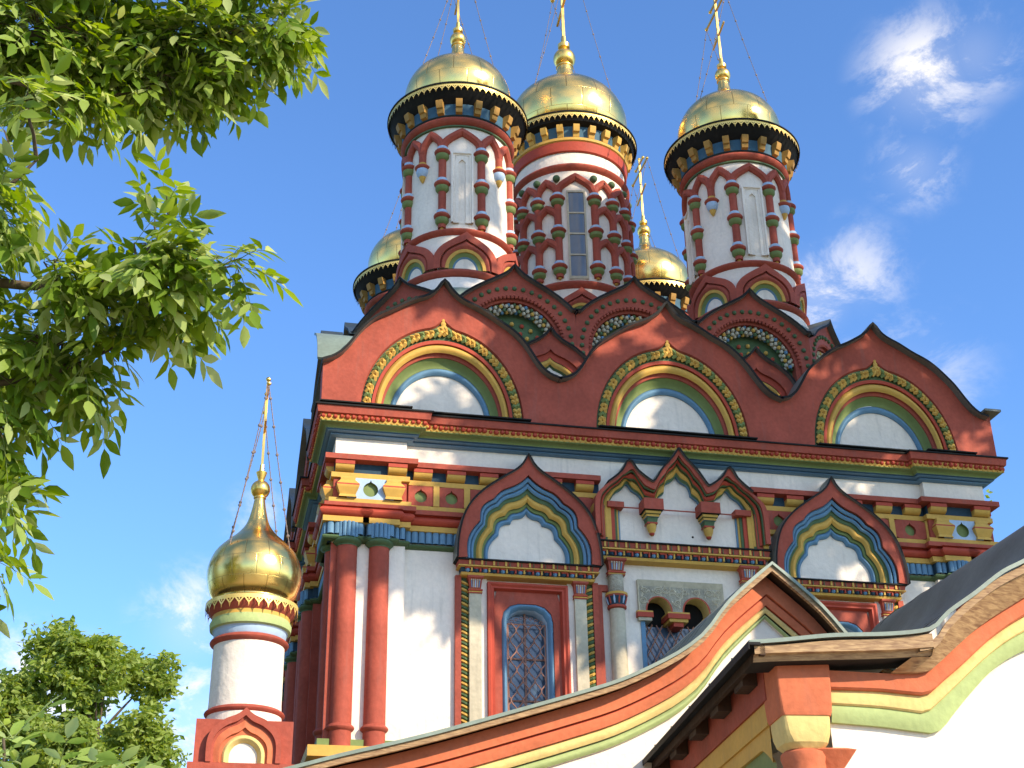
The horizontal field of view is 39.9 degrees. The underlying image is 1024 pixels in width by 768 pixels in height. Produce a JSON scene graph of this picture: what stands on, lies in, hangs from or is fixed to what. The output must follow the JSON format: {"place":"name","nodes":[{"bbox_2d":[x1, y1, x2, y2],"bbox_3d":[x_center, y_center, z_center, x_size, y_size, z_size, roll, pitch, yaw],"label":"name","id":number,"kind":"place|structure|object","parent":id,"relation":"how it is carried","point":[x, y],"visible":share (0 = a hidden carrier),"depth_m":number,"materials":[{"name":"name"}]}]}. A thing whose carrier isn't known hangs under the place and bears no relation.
{"place":"outdoors","nodes":[
{"label":"outdoors","id":0,"kind":"place"},
{"bbox_2d":[0,376,10,433],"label":"lime tree","id":1,"kind":"object","parent":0,"point":[5,401],"depth_m":19.63,"materials":[{"name":"green plant"}]},
{"bbox_2d":[0,696,179,767],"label":"sapling","id":2,"kind":"object","parent":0,"point":[107,757],"visible":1,"depth_m":3.11,"materials":[{"name":"green plant"}]},
{"bbox_2d":[0,0,330,637],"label":"ash tree","id":3,"kind":"object","parent":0,"point":[137,68],"visible":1,"depth_m":4.56,"materials":[{"name":"green plant"}]},
{"bbox_2d":[0,0,1023,767],"label":"sky","id":4,"kind":"structure","parent":0,"point":[905,117],"materials":[{"name":"blue"}]},
{"bbox_2d":[281,0,1008,767],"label":"church","id":5,"kind":"structure","parent":0,"point":[561,436],"depth_m":27.48,"materials":[{"name":"red paint"}]},
{"bbox_2d":[453,453,604,750],"bbox_3d":[0.288,3.988,25.209,2.710,5.755,0.655,5,-28,-11],"label":"ogee window","id":6,"kind":"structure","parent":5,"relation":"in","point":[522,646],"depth_m":25.28,"materials":[{"name":"red paint"}]},
{"bbox_2d":[589,447,771,735],"bbox_3d":[3.150,4.096,25.892,3.480,6.095,0.815,5,-28,-11],"label":"triple window","id":7,"kind":"structure","parent":5,"relation":"in","point":[671,526],"depth_m":26.32,"materials":[{"name":"paint"}]},
{"bbox_2d":[767,476,910,668],"bbox_3d":[6.187,4.494,26.402,2.710,5.755,0.655,5,-28,-11],"label":"ogee window","id":8,"kind":"structure","parent":5,"relation":"in","point":[831,567],"depth_m":26.94,"materials":[{"name":"red paint"}]},
{"bbox_2d":[985,489,992,500],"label":"backyard tree","id":9,"kind":"object","parent":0,"point":[988,491],"visible":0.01,"depth_m":42.25,"materials":[{"name":"green plant"}]},
{"label":"ground","id":10,"kind":"structure","parent":0,"visible":0},
{"bbox_2d":[0,615,191,767],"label":"broadleaf tree","id":11,"kind":"object","parent":10,"relation":"on","point":[76,666],"visible":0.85,"depth_m":63.43,"materials":[{"name":"green plant"}]},
{"bbox_2d":[187,377,301,767],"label":"chapel cupola","id":12,"kind":"object","parent":10,"relation":"on","point":[253,576],"visible":1,"depth_m":21.33,"materials":[{"name":"white brick"}]},
{"bbox_2d":[284,561,895,767],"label":"gallery","id":13,"kind":"object","parent":10,"relation":"on","point":[772,599],"visible":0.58,"depth_m":20.78,"materials":[{"name":"red plaster"},{"name":"yellow paint"},{"name":"metal"}]},
{"bbox_2d":[642,526,1023,767],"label":"porch","id":14,"kind":"object","parent":10,"relation":"on","point":[950,694],"visible":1,"depth_m":15.89,"materials":[{"name":"paint"}]}
]}

